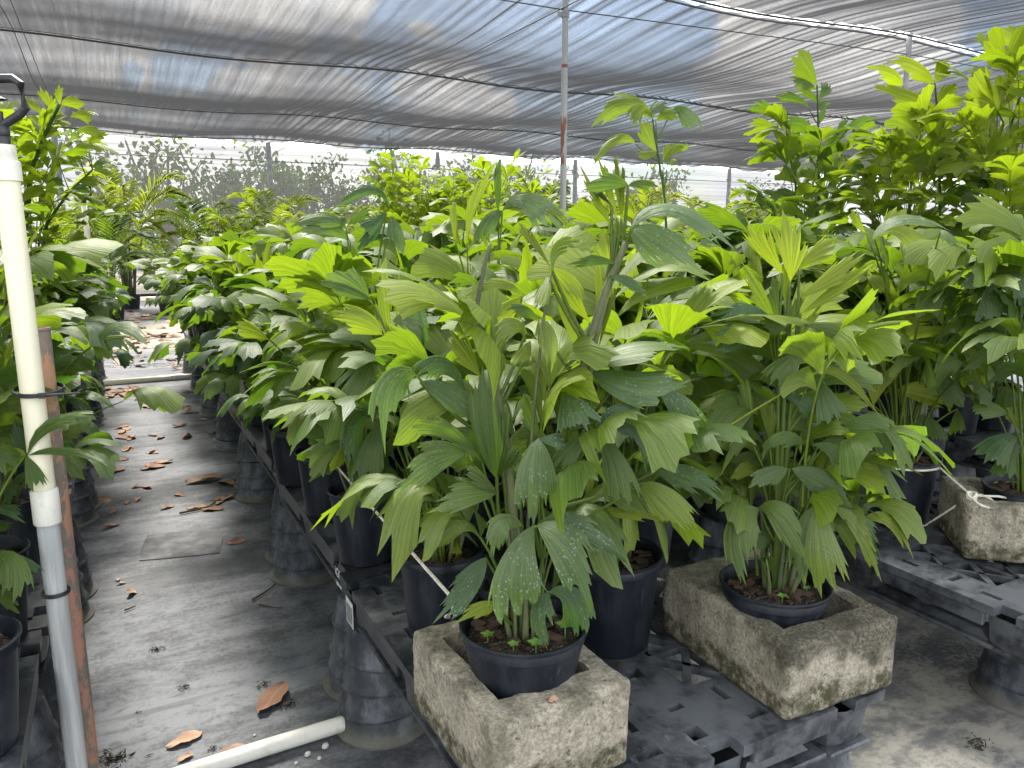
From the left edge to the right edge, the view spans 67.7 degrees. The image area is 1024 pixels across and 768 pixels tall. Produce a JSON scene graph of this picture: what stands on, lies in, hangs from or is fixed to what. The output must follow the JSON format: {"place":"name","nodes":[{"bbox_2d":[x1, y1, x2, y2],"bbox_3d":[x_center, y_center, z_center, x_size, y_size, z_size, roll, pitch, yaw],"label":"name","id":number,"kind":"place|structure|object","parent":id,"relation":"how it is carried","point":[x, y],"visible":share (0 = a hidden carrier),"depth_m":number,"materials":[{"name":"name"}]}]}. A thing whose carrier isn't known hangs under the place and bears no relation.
{"place":"outdoors","nodes":[
{"label":"outdoors","id":0,"kind":"place"},
{"bbox_2d":[116,297,161,300],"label":"road","id":1,"kind":"structure","parent":0,"point":[142,298],"depth_m":19.77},
{"bbox_2d":[136,293,164,296],"bbox_3d":[-0.560,-3.217,24.645,54.000,0.130,0.100,-6,12,-27],"label":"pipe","id":2,"kind":"object","parent":1,"relation":"on","point":[148,294],"depth_m":20.00,"materials":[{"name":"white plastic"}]},
{"bbox_2d":[21,137,1008,293],"bbox_3d":[0.214,-5.238,24.733,55.800,3.910,0.160,-6,12,-27],"label":"curtain","id":3,"kind":"object","parent":2,"relation":"on","point":[215,181],"visible":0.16,"depth_m":21.24,"materials":[{"name":"grey fabric"}]},
{"bbox_2d":[57,0,984,183],"label":"sky","id":4,"kind":"structure","parent":0,"point":[580,161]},
{"bbox_2d":[49,301,1023,767],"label":"ground","id":5,"kind":"structure","parent":0,"point":[215,631],"depth_m":2.88,"materials":[{"name":"concrete"}]},
{"bbox_2d":[0,74,87,767],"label":"irrigation riser","id":6,"kind":"object","parent":5,"relation":"on","point":[45,498],"visible":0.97,"depth_m":1.74,"materials":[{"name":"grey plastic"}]},
{"bbox_2d":[26,688,65,767],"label":"pot stack","id":7,"kind":"object","parent":5,"relation":"on","point":[45,750],"visible":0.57,"depth_m":1.95,"materials":[{"name":"plastic"}]},
{"bbox_2d":[38,646,62,742],"bbox_3d":[-1.396,0.943,2.176,0.312,0.340,0.312,6,12,29],"label":"pot stack","id":8,"kind":"object","parent":5,"relation":"on","point":[46,684],"visible":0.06,"depth_m":2.14,"materials":[{"name":"plastic"}]},
{"bbox_2d":[27,561,49,674],"bbox_3d":[-1.947,0.661,2.373,0.950,0.140,1.205,-6,12,-27],"label":"plastic pallet","id":9,"kind":"object","parent":8,"relation":"on","point":[37,616],"visible":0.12,"depth_m":2.14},
{"bbox_2d":[2,343,115,485],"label":"potted fishtail palm","id":10,"kind":"object","parent":9,"relation":"on","point":[91,391],"visible":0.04,"depth_m":2.89,"materials":[{"name":"plant"}]},
{"bbox_2d":[0,220,185,571],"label":"potted fishtail palm","id":11,"kind":"object","parent":9,"relation":"on","point":[99,335],"visible":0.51,"depth_m":2.31,"materials":[{"name":"plant"}]},
{"bbox_2d":[37,326,99,767],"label":"support stub","id":12,"kind":"object","parent":5,"relation":"on","point":[61,481],"visible":0.54,"depth_m":1.91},
{"bbox_2d":[71,469,98,528],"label":"pot stack","id":13,"kind":"object","parent":5,"relation":"on","point":[84,513],"visible":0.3,"depth_m":4.07,"materials":[{"name":"plastic"}]},
{"bbox_2d":[72,515,97,599],"bbox_3d":[-1.949,0.741,3.242,0.312,0.340,0.312,10,15,44],"label":"pot stack","id":14,"kind":"object","parent":5,"relation":"on","point":[88,583],"visible":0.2,"depth_m":3.26,"materials":[{"name":"plastic"}]},
{"bbox_2d":[81,447,101,509],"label":"pot stack","id":15,"kind":"object","parent":5,"relation":"on","point":[96,501],"visible":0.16,"depth_m":4.33,"materials":[{"name":"plastic"}]},
{"bbox_2d":[73,392,86,447],"bbox_3d":[-3.053,0.258,4.503,0.950,0.140,1.205,-6,12,-27],"label":"plastic pallet","id":16,"kind":"object","parent":15,"relation":"on","point":[81,433],"visible":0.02,"depth_m":4.64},
{"bbox_2d":[0,272,135,318],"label":"potted fishtail palm","id":17,"kind":"object","parent":16,"relation":"on","point":[121,300],"visible":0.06,"depth_m":4.84,"materials":[{"name":"plant"}]},
{"bbox_2d":[0,273,138,412],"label":"potted fishtail palm","id":18,"kind":"object","parent":16,"relation":"on","point":[87,293],"visible":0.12,"depth_m":4.38,"materials":[{"name":"plant"}]},
{"bbox_2d":[0,85,151,272],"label":"potted fishtail palm","id":19,"kind":"object","parent":16,"relation":"on","point":[25,132],"visible":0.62,"depth_m":4.79,"materials":[{"name":"plant"}]},
{"bbox_2d":[55,203,161,319],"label":"potted areca palm","id":20,"kind":"object","parent":5,"relation":"on","point":[110,222],"visible":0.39,"depth_m":14.20,"materials":[{"name":"plant"}]},
{"bbox_2d":[51,162,196,308],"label":"potted areca palm","id":21,"kind":"object","parent":5,"relation":"on","point":[127,191],"visible":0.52,"depth_m":16.52,"materials":[{"name":"plant"}]},
{"bbox_2d":[130,233,198,314],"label":"potted areca palm","id":22,"kind":"object","parent":5,"relation":"on","point":[154,269],"visible":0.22,"depth_m":15.35,"materials":[{"name":"plant"}]},
{"bbox_2d":[139,530,222,560],"bbox_3d":[-1.652,0.800,3.830,0.378,0.003,0.354,-3,11,-15],"label":"mat patch","id":23,"kind":"object","parent":5,"relation":"on","point":[174,545],"visible":1,"depth_m":3.81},
{"bbox_2d":[151,192,242,267],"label":"potted areca palm","id":24,"kind":"object","parent":5,"relation":"on","point":[182,231],"visible":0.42,"depth_m":17.05,"materials":[{"name":"plant"}]},
{"bbox_2d":[199,383,219,416],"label":"pot stack","id":25,"kind":"object","parent":5,"relation":"on","point":[206,405],"visible":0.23,"depth_m":6.58,"materials":[{"name":"plastic"}]},
{"bbox_2d":[203,358,212,371],"bbox_3d":[-2.012,-0.093,6.365,0.950,0.140,1.205,-6,12,-27],"label":"plastic pallet","id":26,"kind":"object","parent":25,"relation":"on","point":[206,364],"visible":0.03,"depth_m":6.39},
{"bbox_2d":[158,240,261,369],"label":"potted fishtail palm","id":27,"kind":"object","parent":26,"relation":"on","point":[225,249],"visible":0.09,"depth_m":5.38,"materials":[{"name":"plant"}]},
{"bbox_2d":[214,401,241,451],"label":"pot stack","id":28,"kind":"object","parent":5,"relation":"on","point":[228,428],"visible":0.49,"depth_m":5.51,"materials":[{"name":"plastic"}]},
{"bbox_2d":[219,385,241,429],"bbox_3d":[-1.469,0.109,5.295,0.950,0.140,1.205,-6,12,-27],"label":"plastic pallet","id":29,"kind":"object","parent":28,"relation":"on","point":[232,408],"visible":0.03,"depth_m":5.05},
{"bbox_2d":[240,222,353,261],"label":"potted fishtail palm","id":30,"kind":"object","parent":29,"relation":"on","point":[276,233],"visible":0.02,"depth_m":4.69,"materials":[{"name":"plant"}]},
{"bbox_2d":[193,207,274,239],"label":"potted areca palm","id":31,"kind":"object","parent":5,"relation":"on","point":[214,217],"visible":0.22,"depth_m":16.88,"materials":[{"name":"plant"}]},
{"bbox_2d":[235,440,275,502],"bbox_3d":[-1.495,0.495,4.545,0.312,0.340,0.312,0,11,-2],"label":"pot stack","id":32,"kind":"object","parent":5,"relation":"on","point":[255,483],"visible":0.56,"depth_m":4.44,"materials":[{"name":"plastic"}]},
{"bbox_2d":[237,415,278,488],"bbox_3d":[-0.925,0.311,4.225,0.950,0.140,1.205,-6,12,-27],"label":"plastic pallet","id":33,"kind":"object","parent":32,"relation":"on","point":[253,437],"visible":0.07,"depth_m":4.00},
{"bbox_2d":[147,241,289,426],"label":"potted fishtail palm","id":34,"kind":"object","parent":33,"relation":"on","point":[218,262],"visible":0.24,"depth_m":4.08,"materials":[{"name":"plant"}]},
{"bbox_2d":[184,273,300,451],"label":"potted fishtail palm","id":35,"kind":"object","parent":33,"relation":"on","point":[247,283],"visible":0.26,"depth_m":3.51,"materials":[{"name":"plant"}]},
{"bbox_2d":[226,233,399,388],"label":"potted fishtail palm","id":36,"kind":"object","parent":33,"relation":"on","point":[304,246],"visible":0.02,"depth_m":3.77,"materials":[{"name":"plant"}]},
{"bbox_2d":[174,715,344,767],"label":"ground pipe","id":37,"kind":"object","parent":5,"relation":"on","point":[247,753],"visible":0.39,"depth_m":2.24,"materials":[{"name":"white plastic"}]},
{"bbox_2d":[256,681,288,712],"bbox_3d":[-0.793,1.033,2.523,0.077,0.018,0.170,2,11,11],"label":"dry leaf","id":38,"kind":"object","parent":5,"relation":"on","point":[271,695],"visible":1,"depth_m":2.53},
{"bbox_2d":[225,185,323,231],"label":"potted areca palm","id":39,"kind":"object","parent":5,"relation":"on","point":[242,218],"visible":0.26,"depth_m":17.70,"materials":[{"name":"plant"}]},
{"bbox_2d":[265,486,297,564],"bbox_3d":[-1.039,0.657,3.687,0.312,0.340,0.312,0,11,-2],"label":"pot stack","id":40,"kind":"object","parent":5,"relation":"on","point":[270,552],"visible":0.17,"depth_m":3.61,"materials":[{"name":"plastic"}]},
{"bbox_2d":[269,502,331,586],"bbox_3d":[-0.952,0.697,3.475,0.312,0.340,0.312,-3,11,-17],"label":"pot stack","id":41,"kind":"object","parent":5,"relation":"on","point":[297,561],"visible":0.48,"depth_m":3.37,"materials":[{"name":"plastic"}]},
{"bbox_2d":[272,458,488,598],"bbox_3d":[-0.382,0.513,3.155,0.950,0.140,1.205,-6,12,-27],"label":"plastic pallet","id":42,"kind":"object","parent":41,"relation":"on","point":[320,537],"visible":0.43,"depth_m":2.82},
{"bbox_2d":[193,309,331,486],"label":"potted fishtail palm","id":43,"kind":"object","parent":42,"relation":"on","point":[233,344],"visible":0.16,"depth_m":3.11,"materials":[{"name":"plastic"}]},
{"bbox_2d":[216,340,400,518],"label":"potted fishtail palm","id":44,"kind":"object","parent":42,"relation":"on","point":[317,501],"visible":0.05,"depth_m":2.81,"materials":[{"name":"plastic"}]},
{"bbox_2d":[236,185,444,567],"bbox_3d":[-0.479,-0.024,2.438,0.818,1.182,0.955,-6,12,-27],"label":"potted fishtail palm","id":45,"kind":"object","parent":42,"relation":"on","point":[301,365],"visible":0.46,"depth_m":2.26,"materials":[{"name":"plastic"}]},
{"bbox_2d":[323,224,513,474],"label":"potted fishtail palm","id":46,"kind":"object","parent":42,"relation":"on","point":[418,243],"visible":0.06,"depth_m":2.98,"materials":[{"name":"plant"}]},
{"bbox_2d":[326,205,547,315],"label":"potted fishtail palm","id":47,"kind":"object","parent":42,"relation":"on","point":[436,223],"visible":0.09,"depth_m":3.38,"materials":[{"name":"plant"}]},
{"bbox_2d":[369,156,568,535],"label":"potted fishtail palm","id":48,"kind":"object","parent":42,"relation":"on","point":[435,262],"visible":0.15,"depth_m":2.55,"materials":[{"name":"plant"}]},
{"bbox_2d":[396,229,727,504],"bbox_3d":[0.161,-0.021,2.715,1.155,1.072,1.039,-1,11,-8],"label":"potted fishtail palm","id":49,"kind":"object","parent":42,"relation":"on","point":[497,267],"visible":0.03,"depth_m":2.46,"materials":[{"name":"plant"}]},
{"bbox_2d":[323,588,379,702],"bbox_3d":[-0.495,0.859,2.617,0.312,0.340,0.312,-3,11,-17],"label":"pot stack","id":50,"kind":"object","parent":5,"relation":"on","point":[332,687],"visible":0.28,"depth_m":2.54,"materials":[{"name":"plastic"}]},
{"bbox_2d":[335,622,424,750],"bbox_3d":[-0.408,0.899,2.405,0.312,0.340,0.312,-7,13,-33],"label":"pot stack","id":51,"kind":"object","parent":5,"relation":"on","point":[387,720],"visible":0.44,"depth_m":2.30,"materials":[{"name":"plastic"}]},
{"bbox_2d":[339,543,884,767],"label":"plastic pallet","id":52,"kind":"object","parent":51,"relation":"on","point":[718,720],"visible":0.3,"depth_m":1.74,"materials":[{"name":"plastic"}]},
{"bbox_2d":[262,258,612,638],"bbox_3d":[-0.138,0.170,1.958,0.853,0.979,0.811,2,11,11],"label":"potted fishtail palm","id":53,"kind":"object","parent":52,"relation":"on","point":[341,418],"visible":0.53,"depth_m":1.86,"materials":[{"name":"plastic"}]},
{"bbox_2d":[412,619,627,767],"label":"concrete block","id":54,"kind":"object","parent":52,"relation":"on","point":[581,721],"depth_m":1.45,"materials":[{"name":"concrete"}]},
{"bbox_2d":[310,153,736,698],"bbox_3d":[0.039,0.123,1.534,0.749,1.119,0.587,6,12,29],"label":"potted fishtail palm","id":55,"kind":"object","parent":54,"relation":"on","point":[520,630],"visible":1,"depth_m":1.41,"materials":[{"name":"plastic"}]},
{"bbox_2d":[393,225,702,581],"bbox_3d":[0.094,0.059,2.305,0.997,1.068,0.936,-6,12,-27],"label":"potted fishtail palm","id":56,"kind":"object","parent":52,"relation":"on","point":[528,289],"visible":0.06,"depth_m":2.25,"materials":[{"name":"plant"}]},
{"bbox_2d":[437,246,811,657],"bbox_3d":[0.268,0.160,1.924,0.894,1.010,0.775,10,15,43],"label":"potted fishtail palm","id":57,"kind":"object","parent":52,"relation":"on","point":[619,625],"visible":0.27,"depth_m":1.85,"materials":[{"name":"plastic"}]},
{"bbox_2d":[507,253,774,568],"bbox_3d":[0.398,0.097,2.345,0.862,0.979,0.962,8,13,37],"label":"potted fishtail palm","id":58,"kind":"object","parent":52,"relation":"on","point":[702,388],"visible":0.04,"depth_m":2.16,"materials":[{"name":"plant"}]},
{"bbox_2d":[662,549,897,720],"bbox_3d":[0.639,0.589,1.881,0.338,0.179,0.451,-5,12,-25],"label":"concrete block","id":59,"kind":"object","parent":52,"relation":"on","point":[842,650],"depth_m":1.72,"materials":[{"name":"concrete"}]},
{"bbox_2d":[638,209,954,627],"bbox_3d":[0.664,0.138,1.816,0.679,1.081,0.536,6,12,31],"label":"potted fishtail palm","id":60,"kind":"object","parent":59,"relation":"on","point":[792,590],"visible":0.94,"depth_m":1.72,"materials":[{"name":"plastic"}]},
{"bbox_2d":[503,166,571,225],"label":"potted areca palm","id":61,"kind":"object","parent":5,"relation":"on","point":[547,190],"visible":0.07,"depth_m":17.01,"materials":[{"name":"plant"}]},
{"bbox_2d":[558,0,568,214],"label":"steel post","id":62,"kind":"object","parent":5,"relation":"on","point":[564,14],"visible":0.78,"depth_m":7.76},
{"bbox_2d":[274,0,519,137],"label":"support cable","id":63,"kind":"object","parent":62,"relation":"attached to","point":[414,61],"visible":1,"depth_m":10.80,"materials":[{"name":"metal"}]},
{"bbox_2d":[0,93,867,158],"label":"support cable","id":64,"kind":"object","parent":63,"relation":"attached to","point":[358,120],"visible":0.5,"depth_m":16.44,"materials":[{"name":"metal"}]},
{"bbox_2d":[0,28,971,131],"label":"support cable","id":65,"kind":"object","parent":63,"relation":"attached to","point":[160,50],"visible":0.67,"depth_m":11.53,"materials":[{"name":"metal"}]},
{"bbox_2d":[0,0,1023,132],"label":"shade cloth","id":66,"kind":"object","parent":65,"relation":"on","point":[613,55],"visible":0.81,"depth_m":9.83,"materials":[{"name":"fabric"}]},
{"bbox_2d":[0,27,1023,157],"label":"shade cloth","id":67,"kind":"object","parent":65,"relation":"hanging from","point":[80,69],"visible":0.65,"depth_m":13.28,"materials":[{"name":"fabric"}]},
{"bbox_2d":[0,92,973,179],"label":"shade cloth","id":68,"kind":"object","parent":63,"relation":"hanging from","point":[129,121],"visible":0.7,"depth_m":18.96,"materials":[{"name":"fabric"}]},
{"bbox_2d":[501,0,1021,74],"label":"support cable","id":69,"kind":"object","parent":62,"relation":"attached to","point":[733,31],"visible":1,"depth_m":8.55,"materials":[{"name":"metal"}]},
{"bbox_2d":[690,0,982,53],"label":"support cable","id":70,"kind":"object","parent":62,"relation":"attached to","point":[801,20],"visible":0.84,"depth_m":9.15,"materials":[{"name":"metal"}]},
{"bbox_2d":[700,0,1023,51],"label":"shade cloth","id":71,"kind":"object","parent":70,"relation":"on","point":[901,15],"visible":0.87,"depth_m":8.77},
{"bbox_2d":[607,183,693,229],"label":"potted areca palm","id":72,"kind":"object","parent":5,"relation":"on","point":[640,204],"visible":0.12,"depth_m":17.14,"materials":[{"name":"plant"}]},
{"bbox_2d":[688,514,725,563],"bbox_3d":[0.900,0.728,3.312,0.312,0.340,0.312,-3,11,-17],"label":"pot stack","id":73,"kind":"object","parent":5,"relation":"on","point":[713,529],"visible":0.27,"depth_m":3.22,"materials":[{"name":"plastic"}]},
{"bbox_2d":[892,33,912,199],"bbox_3d":[5.156,-2.524,10.314,0.131,4.130,0.092,-1,11,-4],"label":"steel post","id":74,"kind":"object","parent":5,"relation":"on","point":[907,54],"visible":0.07,"depth_m":9.96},
{"bbox_2d":[663,0,977,57],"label":"support cable","id":75,"kind":"object","parent":74,"relation":"attached to","point":[760,19],"visible":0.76,"depth_m":9.21,"materials":[{"name":"metal"}]},
{"bbox_2d":[936,460,975,481],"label":"pot stack","id":76,"kind":"object","parent":5,"relation":"on","point":[959,470],"visible":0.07,"depth_m":4.04,"materials":[{"name":"plastic"}]},
{"bbox_2d":[943,424,1023,474],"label":"plastic pallet","id":77,"kind":"object","parent":76,"relation":"on","point":[958,450],"visible":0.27,"depth_m":4.01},
{"bbox_2d":[898,25,1023,430],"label":"potted fishtail palm","id":78,"kind":"object","parent":77,"relation":"on","point":[984,108],"visible":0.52,"depth_m":3.90,"materials":[{"name":"plastic"}]},
{"bbox_2d":[933,216,1023,435],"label":"potted fishtail palm","id":79,"kind":"object","parent":77,"relation":"on","point":[970,418],"visible":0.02,"depth_m":4.01,"materials":[{"name":"plastic"}]},
{"bbox_2d":[969,647,1023,717],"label":"pot stack","id":80,"kind":"object","parent":5,"relation":"on","point":[996,679],"visible":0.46,"depth_m":2.50,"materials":[{"name":"plastic"}]},
{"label":"pot stack","id":81,"kind":"object","parent":5,"relation":"on","visible":0},
{"bbox_2d":[0,629,42,767],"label":"plastic pallet","id":82,"kind":"object","parent":81,"relation":"on","point":[15,755],"visible":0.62,"depth_m":1.76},
{"bbox_2d":[0,410,109,755],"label":"potted fishtail palm","id":83,"kind":"object","parent":82,"relation":"on","point":[16,569],"visible":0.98,"depth_m":1.68,"materials":[{"name":"plastic"}]},
{"bbox_2d":[0,303,122,638],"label":"potted fishtail palm","id":84,"kind":"object","parent":82,"relation":"on","point":[10,403],"visible":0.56,"depth_m":1.96,"materials":[{"name":"plant"}]},
{"bbox_2d":[598,473,607,505],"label":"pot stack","id":85,"kind":"object","parent":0,"point":[600,479],"visible":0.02,"depth_m":4.05,"materials":[{"name":"plastic"}]},
{"bbox_2d":[631,446,807,525],"bbox_3d":[1.013,0.382,3.849,0.950,0.140,1.205,-6,12,-27],"label":"plastic pallet","id":86,"kind":"object","parent":85,"relation":"on","point":[708,510],"visible":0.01,"depth_m":3.24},
{"bbox_2d":[542,200,691,277],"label":"potted fishtail palm","id":87,"kind":"object","parent":86,"relation":"on","point":[591,214],"visible":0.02,"depth_m":3.85,"materials":[{"name":"plant"}]},
{"bbox_2d":[590,93,750,333],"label":"potted fishtail palm","id":88,"kind":"object","parent":86,"relation":"on","point":[637,107],"visible":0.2,"depth_m":3.53,"materials":[{"name":"plant"}]},
{"bbox_2d":[652,243,865,460],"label":"potted fishtail palm","id":89,"kind":"object","parent":86,"relation":"on","point":[721,258],"visible":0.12,"depth_m":3.05,"materials":[{"name":"plant"}]},
{"bbox_2d":[659,201,883,387],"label":"potted fishtail palm","id":90,"kind":"object","parent":86,"relation":"on","point":[732,227],"visible":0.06,"depth_m":3.43,"materials":[{"name":"plant"}]},
{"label":"pot stack","id":91,"kind":"object","parent":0,"visible":0},
{"bbox_2d":[752,481,1023,664],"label":"plastic pallet","id":92,"kind":"object","parent":91,"relation":"on","point":[938,579],"visible":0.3,"depth_m":2.39,"materials":[{"name":"plastic"}]},
{"bbox_2d":[720,238,957,455],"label":"potted fishtail palm","id":93,"kind":"object","parent":92,"relation":"on","point":[852,299],"visible":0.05,"depth_m":3.03,"materials":[{"name":"plant"}]},
{"bbox_2d":[763,207,1023,524],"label":"potted fishtail palm","id":94,"kind":"object","parent":92,"relation":"on","point":[880,252],"visible":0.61,"depth_m":2.68,"materials":[{"name":"plastic"}]},
{"bbox_2d":[857,261,1023,478],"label":"potted fishtail palm","id":95,"kind":"object","parent":92,"relation":"on","point":[1004,399],"visible":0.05,"depth_m":2.97,"materials":[{"name":"plastic"}]},
{"bbox_2d":[887,192,1023,502],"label":"potted fishtail palm","id":96,"kind":"object","parent":92,"relation":"on","point":[1003,336],"visible":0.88,"depth_m":2.47,"materials":[{"name":"plant"}]},
{"bbox_2d":[937,476,1023,562],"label":"concrete block","id":97,"kind":"object","parent":92,"relation":"on","point":[972,529],"depth_m":2.45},
{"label":"pot stack","id":98,"kind":"object","parent":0,"visible":0},
{"bbox_2d":[775,388,938,417],"bbox_3d":[2.401,0.184,4.895,0.950,0.140,1.205,-6,12,-27],"label":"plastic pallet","id":99,"kind":"object","parent":98,"relation":"on","point":[862,411],"visible":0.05,"depth_m":4.61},
{"bbox_2d":[726,49,885,390],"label":"potted fishtail palm","id":100,"kind":"object","parent":99,"relation":"on","point":[794,145],"visible":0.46,"depth_m":4.74,"materials":[{"name":"plant"}]},
{"bbox_2d":[826,55,1006,415],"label":"potted fishtail palm","id":101,"kind":"object","parent":99,"relation":"on","point":[910,147],"visible":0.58,"depth_m":4.14,"materials":[{"name":"plastic"}]},
{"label":"plastic pallet","id":102,"kind":"object","parent":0,"visible":0},
{"bbox_2d":[331,152,453,224],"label":"potted fishtail palm","id":103,"kind":"object","parent":102,"relation":"on","point":[386,174],"visible":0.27,"depth_m":7.02,"materials":[{"name":"plant"}]},
{"bbox_2d":[359,168,449,226],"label":"potted fishtail palm","id":104,"kind":"object","parent":102,"relation":"on","point":[412,212],"visible":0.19,"depth_m":6.63,"materials":[{"name":"plant"}]},
{"bbox_2d":[404,168,504,230],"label":"potted fishtail palm","id":105,"kind":"object","parent":102,"relation":"on","point":[447,189],"visible":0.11,"depth_m":6.61,"materials":[{"name":"plant"}]},
{"bbox_2d":[441,149,527,221],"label":"potted fishtail palm","id":106,"kind":"object","parent":102,"relation":"on","point":[481,163],"visible":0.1,"depth_m":6.79,"materials":[{"name":"plant"}]},
{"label":"plastic pallet","id":107,"kind":"object","parent":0,"visible":0},
{"bbox_2d":[422,174,523,225],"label":"potted fishtail palm","id":108,"kind":"object","parent":107,"relation":"on","point":[469,186],"visible":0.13,"depth_m":6.14,"materials":[{"name":"plant"}]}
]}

